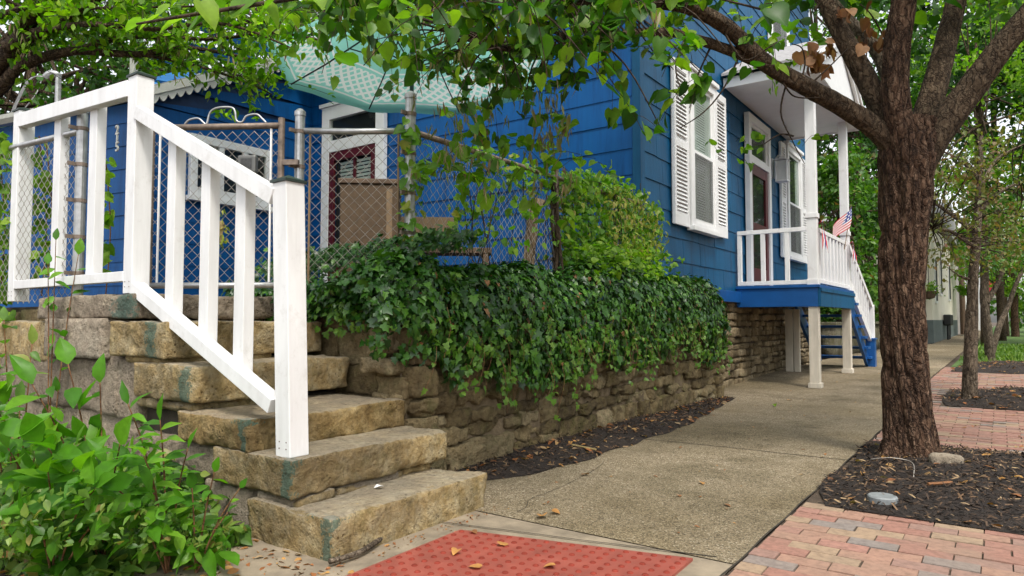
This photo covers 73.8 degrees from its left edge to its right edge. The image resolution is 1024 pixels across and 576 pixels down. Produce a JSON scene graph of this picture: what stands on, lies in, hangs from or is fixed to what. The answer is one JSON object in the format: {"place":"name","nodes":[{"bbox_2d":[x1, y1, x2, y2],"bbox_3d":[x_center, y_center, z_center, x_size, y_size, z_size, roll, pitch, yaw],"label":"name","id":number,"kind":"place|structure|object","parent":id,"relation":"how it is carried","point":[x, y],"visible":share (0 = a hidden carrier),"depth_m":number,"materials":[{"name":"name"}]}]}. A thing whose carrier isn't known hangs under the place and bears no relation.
{"place":"outdoors","nodes":[
{"label":"outdoors","id":0,"kind":"place"},
{"bbox_2d":[6,307,808,379],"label":"yard","id":1,"kind":"structure","parent":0,"point":[17,309],"depth_m":10.62,"materials":[{"name":"soil"}]},
{"bbox_2d":[0,30,173,113],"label":"tree","id":2,"kind":"object","parent":1,"relation":"on","point":[120,74],"visible":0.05,"depth_m":14.51,"materials":[{"name":"green plant"}]},
{"bbox_2d":[0,0,223,127],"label":"tree","id":3,"kind":"object","parent":1,"relation":"on","point":[11,95],"visible":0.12,"depth_m":12.86,"materials":[{"name":"green plant"}]},
{"bbox_2d":[5,0,258,100],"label":"tree","id":4,"kind":"object","parent":1,"relation":"on","point":[100,80],"visible":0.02,"depth_m":16.40,"materials":[{"name":"green plant"}]},
{"bbox_2d":[0,0,348,121],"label":"yard tree","id":5,"kind":"object","parent":1,"relation":"on","point":[32,24],"visible":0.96,"depth_m":5.77,"materials":[{"name":"green plant"}]},
{"bbox_2d":[127,0,333,57],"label":"tree","id":6,"kind":"object","parent":1,"relation":"on","point":[264,23],"visible":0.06,"depth_m":18.13,"materials":[{"name":"green plant"}]},
{"bbox_2d":[251,0,324,38],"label":"tree","id":7,"kind":"object","parent":1,"relation":"on","point":[280,9],"visible":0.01,"depth_m":19.16,"materials":[{"name":"green plant"}]},
{"bbox_2d":[338,178,400,288],"bbox_3d":[-1.217,-0.366,5.903,0.510,1.085,0.430,0,-3,-5],"label":"wicker bin","id":8,"kind":"object","parent":1,"relation":"on","point":[381,221],"visible":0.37,"depth_m":5.71,"materials":[{"name":"brown wicker"}]},
{"bbox_2d":[267,7,546,114],"bbox_3d":[-0.982,-1.320,6.657,2.555,3.060,2.555,-2,-3,36],"label":"patio umbrella","id":9,"kind":"object","parent":1,"relation":"on","point":[359,85],"visible":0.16,"depth_m":7.39,"materials":[{"name":"fabric"}]},
{"bbox_2d":[0,0,876,388],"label":"blue house","id":10,"kind":"structure","parent":1,"relation":"on","point":[744,240],"depth_m":9.77,"materials":[{"name":"blue wood"}]},
{"bbox_2d":[10,70,61,112],"bbox_3d":[-7.848,-2.955,11.062,1.002,1.172,0.296,0,-3,8],"label":"service mast","id":11,"kind":"object","parent":10,"relation":"attached to","point":[46,74],"visible":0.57,"depth_m":11.08,"materials":[{"name":"white metal"}]},
{"bbox_2d":[154,71,196,83],"bbox_3d":[-5.136,-2.973,9.912,0.968,0.605,0.805,-2,-3,36],"label":"roof tarp","id":12,"kind":"object","parent":10,"relation":"on","point":[169,77],"visible":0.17,"depth_m":9.83,"materials":[{"name":"blue plastic"}]},
{"bbox_2d":[186,133,272,211],"bbox_3d":[-4.010,-1.633,9.802,0.100,0.920,1.330,-2,-3,36],"label":"window","id":13,"kind":"structure","parent":10,"relation":"in","point":[222,146],"depth_m":9.74,"materials":[{"name":"white glass"}]},
{"bbox_2d":[328,143,374,294],"bbox_3d":[-2.407,-0.893,10.300,1.037,2.448,0.069,-2,-3,36],"label":"rear door","id":14,"kind":"structure","parent":10,"relation":"in","point":[340,164],"depth_m":10.50,"materials":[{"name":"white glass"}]},
{"bbox_2d":[687,63,721,237],"bbox_3d":[2.564,-1.785,9.105,0.110,2.140,1.040,-2,-3,36],"label":"window","id":15,"kind":"structure","parent":10,"relation":"in","point":[703,160],"depth_m":9.20,"materials":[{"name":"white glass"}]},
{"bbox_2d":[751,128,769,285],"bbox_3d":[4.044,-1.317,11.199,0.048,2.620,0.994,-2,-3,36],"label":"door","id":16,"kind":"structure","parent":10,"relation":"in","point":[759,177],"depth_m":11.28,"materials":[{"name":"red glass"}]},
{"bbox_2d":[768,0,789,46],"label":"window","id":17,"kind":"structure","parent":10,"relation":"in","point":[776,27],"depth_m":12.76,"materials":[{"name":"white glass"}]},
{"bbox_2d":[771,155,790,183],"bbox_3d":[4.726,-2.105,12.003,0.298,0.490,0.240,-2,-3,36],"label":"wall lantern","id":18,"kind":"object","parent":10,"relation":"attached to","point":[781,174],"depth_m":11.95,"materials":[{"name":"white glass"}]},
{"bbox_2d":[784,140,806,263],"bbox_3d":[5.460,-1.616,13.147,0.110,2.220,1.210,-2,-3,36],"label":"window","id":19,"kind":"structure","parent":10,"relation":"in","point":[795,186],"depth_m":13.31,"materials":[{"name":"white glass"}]},
{"bbox_2d":[819,220,827,248],"bbox_3d":[4.454,-0.733,9.777,0.216,0.461,0.099,2,-3,-36],"label":"bunting ribbon","id":20,"kind":"object","parent":10,"relation":"attached to","point":[824,240],"visible":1,"depth_m":9.75,"materials":[{"name":"white fabric"}]},
{"bbox_2d":[833,205,851,248],"bbox_3d":[5.527,-1.022,11.405,0.318,0.752,0.060,0,-3,4],"label":"flag","id":21,"kind":"object","parent":10,"relation":"attached to","point":[841,224],"visible":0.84,"depth_m":11.40,"materials":[{"name":"multicoloured fabric"}]},
{"bbox_2d":[850,241,857,263],"bbox_3d":[5.827,-0.604,11.655,0.216,0.378,0.099,2,-3,-36],"label":"bunting ribbon","id":22,"kind":"object","parent":10,"relation":"attached to","point":[854,256],"visible":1,"depth_m":11.65,"materials":[{"name":"fabric"}]},
{"bbox_2d":[400,217,491,296],"bbox_3d":[-0.645,-0.239,6.227,0.900,0.860,0.365,0,-3,-5],"label":"yard bench","id":23,"kind":"object","parent":1,"relation":"on","point":[436,226],"visible":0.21,"depth_m":6.34,"materials":[{"name":"brown wood"}]},
{"bbox_2d":[523,198,544,263],"bbox_3d":[0.184,-0.325,6.129,0.106,1.037,0.378,-1,-3,27],"label":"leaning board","id":24,"kind":"object","parent":1,"relation":"on","point":[533,235],"visible":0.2,"depth_m":6.09,"materials":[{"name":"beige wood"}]},
{"bbox_2d":[0,323,996,575],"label":"ground","id":25,"kind":"structure","parent":0,"point":[956,359],"depth_m":3.38,"materials":[{"name":"soil"}]},
{"bbox_2d":[0,309,44,416],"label":"garden wall","id":26,"kind":"structure","parent":25,"relation":"on","point":[30,314],"depth_m":5.09,"materials":[{"name":"stone"}]},
{"bbox_2d":[0,306,47,537],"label":"weed plant","id":27,"kind":"object","parent":25,"relation":"on","point":[32,338],"visible":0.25,"depth_m":2.97,"materials":[{"name":"green plant"}]},
{"bbox_2d":[37,228,88,426],"bbox_3d":[-2.864,0.415,4.344,0.195,1.618,0.280,-2,-3,36],"label":"weed plant","id":28,"kind":"object","parent":25,"relation":"on","point":[79,246],"visible":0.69,"depth_m":4.34,"materials":[{"name":"green plant"}]},
{"bbox_2d":[0,425,137,575],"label":"weed plant","id":29,"kind":"object","parent":25,"relation":"on","point":[37,480],"visible":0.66,"depth_m":2.48,"materials":[{"name":"green plant"}]},
{"bbox_2d":[4,337,154,560],"bbox_3d":[-1.681,0.669,2.624,0.601,0.952,0.418,-2,-3,36],"label":"weed plant","id":30,"kind":"object","parent":25,"relation":"on","point":[26,370],"visible":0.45,"depth_m":2.70,"materials":[{"name":"green plant"}]},
{"bbox_2d":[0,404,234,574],"bbox_3d":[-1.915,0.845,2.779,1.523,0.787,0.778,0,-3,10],"label":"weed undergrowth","id":31,"kind":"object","parent":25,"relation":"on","point":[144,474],"visible":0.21,"depth_m":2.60,"materials":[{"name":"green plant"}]},
{"bbox_2d":[0,362,239,575],"bbox_3d":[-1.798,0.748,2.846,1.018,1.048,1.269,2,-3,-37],"label":"weed undergrowth","id":32,"kind":"object","parent":25,"relation":"on","point":[31,428],"visible":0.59,"depth_m":2.50,"materials":[{"name":"green plant"}]},
{"bbox_2d":[0,410,252,575],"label":"ground weeds","id":33,"kind":"object","parent":25,"relation":"on","point":[119,562],"visible":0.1,"depth_m":2.80,"materials":[{"name":"green plant"}]},
{"bbox_2d":[89,380,205,573],"bbox_3d":[-1.401,0.753,2.621,0.386,0.784,0.430,-2,-3,36],"label":"weed plant","id":34,"kind":"object","parent":25,"relation":"on","point":[166,483],"visible":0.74,"depth_m":2.65,"materials":[{"name":"green plant"}]},
{"bbox_2d":[0,517,300,575],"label":"leaf litter","id":35,"kind":"object","parent":25,"relation":"on","point":[228,563],"visible":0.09,"depth_m":2.80,"materials":[{"name":"brown plant"}]},
{"bbox_2d":[177,457,246,572],"bbox_3d":[-1.178,0.906,2.697,0.251,0.487,0.146,-1,-3,17],"label":"weed plant","id":36,"kind":"object","parent":25,"relation":"on","point":[191,480],"visible":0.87,"depth_m":2.70,"materials":[{"name":"green plant"}]},
{"bbox_2d":[0,293,486,560],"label":"stone steps","id":37,"kind":"structure","parent":25,"relation":"on","point":[324,499],"depth_m":3.62,"materials":[{"name":"beige stone"}]},
{"bbox_2d":[7,71,308,457],"bbox_3d":[-2.321,-0.287,4.109,3.322,2.207,0.141,-2,-3,36],"label":"stair railing","id":38,"kind":"object","parent":37,"relation":"on","point":[286,400],"visible":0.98,"depth_m":3.76,"materials":[{"name":"white paint"}]},
{"bbox_2d":[171,539,353,575],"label":"step side litter","id":39,"kind":"object","parent":25,"relation":"on","point":[232,570],"visible":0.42,"depth_m":2.76,"materials":[{"name":"brown plant"}]},
{"bbox_2d":[133,511,732,575],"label":"ramp border","id":40,"kind":"object","parent":25,"relation":"on","point":[697,566],"visible":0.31,"depth_m":2.95,"materials":[{"name":"concrete"}]},
{"bbox_2d":[328,537,382,564],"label":"dead twig","id":41,"kind":"object","parent":40,"relation":"on","point":[371,545],"visible":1,"depth_m":2.85,"materials":[{"name":"brown wood"}]},
{"bbox_2d":[326,506,508,573],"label":"leaf litter","id":42,"kind":"object","parent":40,"relation":"on","point":[386,545],"visible":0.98,"depth_m":3.08,"materials":[{"name":"brown plant"}]},
{"bbox_2d":[442,521,716,556],"bbox_3d":[0.247,1.145,3.129,1.332,0.001,0.016,-1,-3,22],"label":"ramp joint","id":43,"kind":"object","parent":40,"relation":"on","point":[584,540],"visible":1,"depth_m":3.09,"materials":[{"name":"grey concrete"}]},
{"bbox_2d":[262,292,724,470],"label":"retaining wall","id":44,"kind":"structure","parent":25,"relation":"on","point":[479,426],"depth_m":4.90,"materials":[{"name":"stone"}]},
{"bbox_2d":[0,91,643,303],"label":"chain link fence","id":45,"kind":"object","parent":44,"relation":"on","point":[80,131],"visible":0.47,"depth_m":4.61,"materials":[{"name":"metal"}]},
{"bbox_2d":[0,131,116,322],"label":"climbing vine","id":46,"kind":"object","parent":45,"relation":"attached to","point":[109,216],"visible":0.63,"depth_m":5.16,"materials":[{"name":"green plant"}]},
{"bbox_2d":[149,106,298,288],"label":"chain link gate","id":47,"kind":"structure","parent":45,"relation":"attached to","point":[282,161],"depth_m":4.57,"materials":[{"name":"metal"}]},
{"bbox_2d":[219,209,229,255],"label":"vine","id":48,"kind":"object","parent":47,"relation":"hanging from","point":[221,230],"visible":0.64,"depth_m":4.51,"materials":[{"name":"plant"}]},
{"bbox_2d":[238,155,257,173],"bbox_3d":[-1.756,-0.820,4.533,0.125,0.120,0.052,0,-3,4],"label":"clip box","id":49,"kind":"object","parent":47,"relation":"attached to","point":[249,162],"visible":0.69,"depth_m":4.51,"materials":[{"name":"grey plastic"}]},
{"bbox_2d":[393,116,684,282],"bbox_3d":[0.557,-0.629,6.086,0.600,1.169,4.150,-2,-3,36],"label":"fence vine","id":50,"kind":"object","parent":45,"relation":"attached to","point":[638,255],"visible":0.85,"depth_m":6.26,"materials":[{"name":"green plant"}]},
{"bbox_2d":[221,224,732,420],"bbox_3d":[0.320,0.381,6.836,2.162,1.420,6.161,-2,-3,36],"label":"ivy","id":51,"kind":"object","parent":44,"relation":"attached to","point":[387,270],"visible":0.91,"depth_m":4.85,"materials":[{"name":"green plant"}]},
{"bbox_2d":[261,0,1023,457],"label":"street tree","id":52,"kind":"object","parent":25,"relation":"on","point":[899,132],"visible":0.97,"depth_m":4.42,"materials":[{"name":"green plant"}]},
{"bbox_2d":[125,0,332,34],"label":"bough","id":53,"kind":"object","parent":52,"relation":"attached to","point":[209,11],"visible":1,"depth_m":2.14,"materials":[{"name":"green plant"}]},
{"bbox_2d":[720,369,940,575],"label":"pavement edge gap","id":54,"kind":"object","parent":25,"relation":"on","point":[743,556],"visible":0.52,"depth_m":3.30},
{"bbox_2d":[809,5,887,226],"bbox_3d":[13.705,-6.274,29.851,6.591,17.334,6.257,1,-3,-20],"label":"tree","id":55,"kind":"object","parent":25,"relation":"on","point":[817,18],"visible":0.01,"depth_m":29.66,"materials":[{"name":"green plant"}]},
{"bbox_2d":[817,138,880,322],"bbox_3d":[8.918,-1.103,18.538,3.284,5.953,4.287,-2,-3,36],"label":"bush","id":56,"kind":"object","parent":25,"relation":"on","point":[858,188],"visible":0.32,"depth_m":17.86,"materials":[{"name":"green plant"}]},
{"bbox_2d":[820,321,879,358],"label":"wall","id":57,"kind":"structure","parent":25,"relation":"on","point":[831,341],"depth_m":16.24,"materials":[{"name":"stone"}]},
{"bbox_2d":[822,161,880,318],"bbox_3d":[12.405,-1.132,23.884,3.598,6.523,4.709,-2,-3,36],"label":"bush","id":58,"kind":"object","parent":25,"relation":"on","point":[870,258],"visible":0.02,"depth_m":23.04,"materials":[{"name":"green plant"}]},
{"bbox_2d":[816,66,940,319],"bbox_3d":[11.492,-2.445,23.055,5.104,9.062,4.381,1,-3,-17],"label":"tree","id":59,"kind":"object","parent":25,"relation":"on","point":[866,144],"visible":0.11,"depth_m":22.43,"materials":[{"name":"green plant"}]},
{"bbox_2d":[814,0,954,259],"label":"tree","id":60,"kind":"object","parent":25,"relation":"on","point":[886,7],"visible":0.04,"depth_m":23.64,"materials":[{"name":"green plant"}]},
{"bbox_2d":[818,201,958,343],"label":"building","id":61,"kind":"structure","parent":25,"relation":"on","point":[939,306],"depth_m":30.69,"materials":[{"name":"paint"}]},
{"bbox_2d":[926,249,945,299],"bbox_3d":[16.132,-0.604,26.474,1.204,2.568,0.948,1,-3,-19],"label":"hanging basket","id":62,"kind":"object","parent":61,"relation":"attached to","point":[931,293],"visible":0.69,"depth_m":26.21,"materials":[{"name":"green wood"}]},
{"bbox_2d":[934,257,937,302],"bbox_3d":[17.738,-0.313,28.547,0.058,1.900,1.000,-2,-3,36],"label":"window","id":63,"kind":"structure","parent":61,"relation":"in","point":[935,272],"depth_m":28.23,"materials":[{"name":"grey glass"}]},
{"bbox_2d":[939,259,942,295],"bbox_3d":[19.484,-0.499,30.998,0.058,1.700,1.000,-2,-3,36],"label":"window","id":64,"kind":"structure","parent":61,"relation":"in","point":[940,266],"depth_m":30.63,"materials":[{"name":"grey glass"}]},
{"bbox_2d":[947,262,950,300],"bbox_3d":[23.093,-0.312,36.036,0.058,2.000,1.400,-2,-3,36],"label":"window","id":65,"kind":"structure","parent":61,"relation":"in","point":[949,280],"depth_m":35.52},
{"bbox_2d":[816,436,1023,534],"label":"mulch bed","id":66,"kind":"object","parent":25,"relation":"on","point":[910,507],"visible":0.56,"depth_m":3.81,"materials":[{"name":"black wood"}]},
{"bbox_2d":[867,492,897,504],"bbox_3d":[2.020,1.161,3.720,0.150,0.062,0.150,-2,-3,36],"label":"utility cap","id":67,"kind":"object","parent":66,"relation":"on","point":[885,498],"visible":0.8,"depth_m":3.68,"materials":[{"name":"white plastic"}]},
{"bbox_2d":[870,457,914,476],"bbox_3d":[2.516,1.133,4.353,0.203,0.031,0.522,0,-3,1],"label":"bent wire","id":68,"kind":"object","parent":66,"relation":"on","point":[897,458],"visible":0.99,"depth_m":4.52,"materials":[{"name":"grey metal"}]},
{"bbox_2d":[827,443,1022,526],"bbox_3d":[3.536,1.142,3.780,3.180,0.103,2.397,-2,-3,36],"label":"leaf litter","id":69,"kind":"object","parent":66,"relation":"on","point":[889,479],"visible":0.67,"depth_m":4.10,"materials":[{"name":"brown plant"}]},
{"bbox_2d":[927,481,952,485],"bbox_3d":[2.442,1.114,3.893,0.165,0.016,0.018,1,-3,-13],"label":"stick","id":70,"kind":"object","parent":66,"relation":"on","point":[935,483],"visible":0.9,"depth_m":3.88,"materials":[{"name":"brown wood"}]},
{"bbox_2d":[929,452,963,463],"bbox_3d":[2.910,1.167,4.565,0.207,0.123,0.146,-2,-3,36],"label":"stone chunk","id":71,"kind":"object","parent":66,"relation":"on","point":[942,458],"visible":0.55,"depth_m":4.53,"materials":[{"name":"beige stone"}]},
{"bbox_2d":[828,130,1023,327],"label":"wood","id":72,"kind":"object","parent":25,"relation":"on","point":[992,310],"visible":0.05,"depth_m":72.11,"materials":[{"name":"green plant"}]},
{"bbox_2d":[873,0,1023,340],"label":"tree","id":73,"kind":"object","parent":25,"relation":"on","point":[961,49],"visible":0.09,"depth_m":28.23,"materials":[{"name":"green plant"}]},
{"bbox_2d":[955,222,970,333],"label":"building","id":74,"kind":"structure","parent":25,"relation":"on","point":[957,294],"depth_m":44.44,"materials":[{"name":"white paint"}]},
{"bbox_2d":[909,0,1023,345],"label":"tree","id":75,"kind":"object","parent":25,"relation":"on","point":[978,111],"visible":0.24,"depth_m":23.77,"materials":[{"name":"green plant"}]},
{"bbox_2d":[911,0,1023,198],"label":"tree","id":76,"kind":"object","parent":25,"relation":"on","point":[959,73],"visible":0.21,"depth_m":26.02,"materials":[{"name":"green plant"}]},
{"bbox_2d":[913,0,1023,340],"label":"tree","id":77,"kind":"object","parent":25,"relation":"on","point":[1000,300],"visible":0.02,"depth_m":29.32,"materials":[{"name":"green plant"}]},
{"bbox_2d":[978,267,1008,329],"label":"building","id":78,"kind":"structure","parent":25,"relation":"on","point":[994,298],"depth_m":59.40,"materials":[{"name":"white"}]},
{"bbox_2d":[0,0,1023,322],"label":"sky","id":79,"kind":"structure","parent":0,"point":[993,318],"materials":[{"name":"white"}]},
{"bbox_2d":[346,530,692,575],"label":"tactile paving","id":80,"kind":"structure","parent":0,"point":[519,556],"depth_m":2.82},
{"bbox_2d":[451,547,461,554],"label":"fallen leaf","id":81,"kind":"object","parent":80,"relation":"on","point":[454,550],"visible":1,"depth_m":2.89,"materials":[{"name":"plant"}]},
{"bbox_2d":[469,563,481,567],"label":"fallen leaf","id":82,"kind":"object","parent":80,"relation":"on","point":[477,565],"visible":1,"depth_m":2.73,"materials":[{"name":"plant"}]},
{"bbox_2d":[497,541,507,545],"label":"fallen leaf","id":83,"kind":"object","parent":80,"relation":"on","point":[502,543],"visible":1,"depth_m":3.00,"materials":[{"name":"plant"}]},
{"bbox_2d":[477,326,992,563],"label":"sidewalk","id":84,"kind":"structure","parent":0,"point":[762,492],"depth_m":4.51,"materials":[{"name":"concrete"}]},
{"bbox_2d":[517,461,603,511],"bbox_3d":[0.334,1.194,4.189,0.061,0.001,1.420,-1,-3,27],"label":"pavement crack","id":85,"kind":"object","parent":84,"relation":"on","point":[559,487],"visible":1,"depth_m":4.03,"materials":[{"name":"black concrete"}]},
{"bbox_2d":[447,396,734,479],"bbox_3d":[1.122,1.269,6.339,0.784,0.050,5.800,-2,-3,36],"label":"mulch strip","id":86,"kind":"object","parent":84,"relation":"on","point":[543,464],"visible":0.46,"depth_m":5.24,"materials":[{"name":"black wood"}]},
{"bbox_2d":[572,444,596,450],"bbox_3d":[0.540,1.197,5.130,0.217,0.024,0.016,-2,-4,40],"label":"pale stick","id":87,"kind":"object","parent":86,"relation":"on","point":[580,446],"visible":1,"depth_m":5.12,"materials":[{"name":"wood"}]},
{"bbox_2d":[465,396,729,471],"bbox_3d":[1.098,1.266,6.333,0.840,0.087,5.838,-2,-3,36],"label":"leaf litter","id":88,"kind":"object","parent":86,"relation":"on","point":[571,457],"visible":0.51,"depth_m":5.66,"materials":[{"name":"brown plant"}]},
{"bbox_2d":[544,365,936,532],"bbox_3d":[4.039,1.356,8.691,1.781,0.115,12.884,-2,-3,36],"label":"walk debris","id":89,"kind":"object","parent":84,"relation":"on","point":[725,469],"visible":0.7,"depth_m":5.07,"materials":[{"name":"brown plant"}]},
{"bbox_2d":[649,439,844,459],"bbox_3d":[1.629,1.251,5.391,1.825,0.001,0.033,-2,-3,34],"label":"pavement joint","id":90,"kind":"object","parent":84,"relation":"on","point":[749,449],"visible":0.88,"depth_m":5.26,"materials":[{"name":"grey concrete"}]},
{"bbox_2d":[943,314,952,339],"bbox_3d":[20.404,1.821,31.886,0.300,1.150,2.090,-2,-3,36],"label":"mailbox","id":91,"kind":"object","parent":84,"relation":"on","point":[948,321],"visible":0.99,"depth_m":31.15,"materials":[{"name":"black metal"}]},
{"bbox_2d":[958,242,964,333],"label":"downpipe","id":92,"kind":"object","parent":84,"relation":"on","point":[962,309],"visible":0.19,"depth_m":42.73,"materials":[{"name":"white metal"}]},
{"bbox_2d":[728,367,1023,575],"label":"brick paving","id":93,"kind":"structure","parent":0,"point":[790,544],"depth_m":3.12,"materials":[{"name":"red brick"}]},
{"bbox_2d":[725,375,1023,575],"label":"joint sand","id":94,"kind":"structure","parent":93,"relation":"on","point":[816,497],"depth_m":3.79,"materials":[{"name":"brown sand"}]},
{"bbox_2d":[865,111,1023,398],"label":"sapling","id":95,"kind":"object","parent":94,"relation":"on","point":[974,250],"visible":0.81,"depth_m":8.04,"materials":[{"name":"green plant"}]},
{"bbox_2d":[941,385,1023,410],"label":"mulch bed","id":96,"kind":"object","parent":94,"relation":"on","point":[1018,401],"visible":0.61,"depth_m":7.80,"materials":[{"name":"brown wood"}]},
{"bbox_2d":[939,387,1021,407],"bbox_3d":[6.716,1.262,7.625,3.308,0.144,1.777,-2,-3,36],"label":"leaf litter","id":97,"kind":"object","parent":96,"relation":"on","point":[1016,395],"visible":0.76,"depth_m":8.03,"materials":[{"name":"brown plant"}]},
{"bbox_2d":[934,373,1023,447],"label":"brick debris","id":98,"kind":"object","parent":93,"relation":"on","point":[997,423],"visible":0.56,"depth_m":6.38,"materials":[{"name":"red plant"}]},
{"bbox_2d":[951,326,1023,366],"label":"lawn","id":99,"kind":"structure","parent":0,"point":[1015,340],"depth_m":28.28,"materials":[{"name":"green plant"}]},
{"bbox_2d":[948,81,1023,276],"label":"tree","id":100,"kind":"object","parent":99,"relation":"on","point":[994,133],"visible":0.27,"depth_m":25.12,"materials":[{"name":"green plant"}]},
{"bbox_2d":[950,204,1023,360],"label":"sapling","id":101,"kind":"object","parent":99,"relation":"on","point":[991,339],"visible":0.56,"depth_m":14.74,"materials":[{"name":"green plant"}]},
{"bbox_2d":[950,216,1023,335],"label":"tree","id":102,"kind":"object","parent":99,"relation":"on","point":[1008,285],"visible":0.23,"depth_m":37.89,"materials":[{"name":"green plant"}]},
{"bbox_2d":[951,360,1023,373],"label":"mulch","id":103,"kind":"object","parent":99,"relation":"on","point":[995,364],"visible":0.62,"depth_m":12.42,"materials":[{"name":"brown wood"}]},
{"bbox_2d":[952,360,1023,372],"bbox_3d":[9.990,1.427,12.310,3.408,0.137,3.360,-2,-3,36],"label":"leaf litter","id":104,"kind":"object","parent":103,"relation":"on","point":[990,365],"visible":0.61,"depth_m":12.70,"materials":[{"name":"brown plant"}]},
{"bbox_2d":[959,342,1023,361],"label":"grass","id":105,"kind":"structure","parent":99,"relation":"on","point":[1011,355],"depth_m":17.30,"materials":[{"name":"green plant"}]},
{"bbox_2d":[960,192,1023,336],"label":"lawn tree","id":106,"kind":"object","parent":99,"relation":"on","point":[1014,320],"visible":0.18,"depth_m":36.45,"materials":[{"name":"green plant"}]}
]}

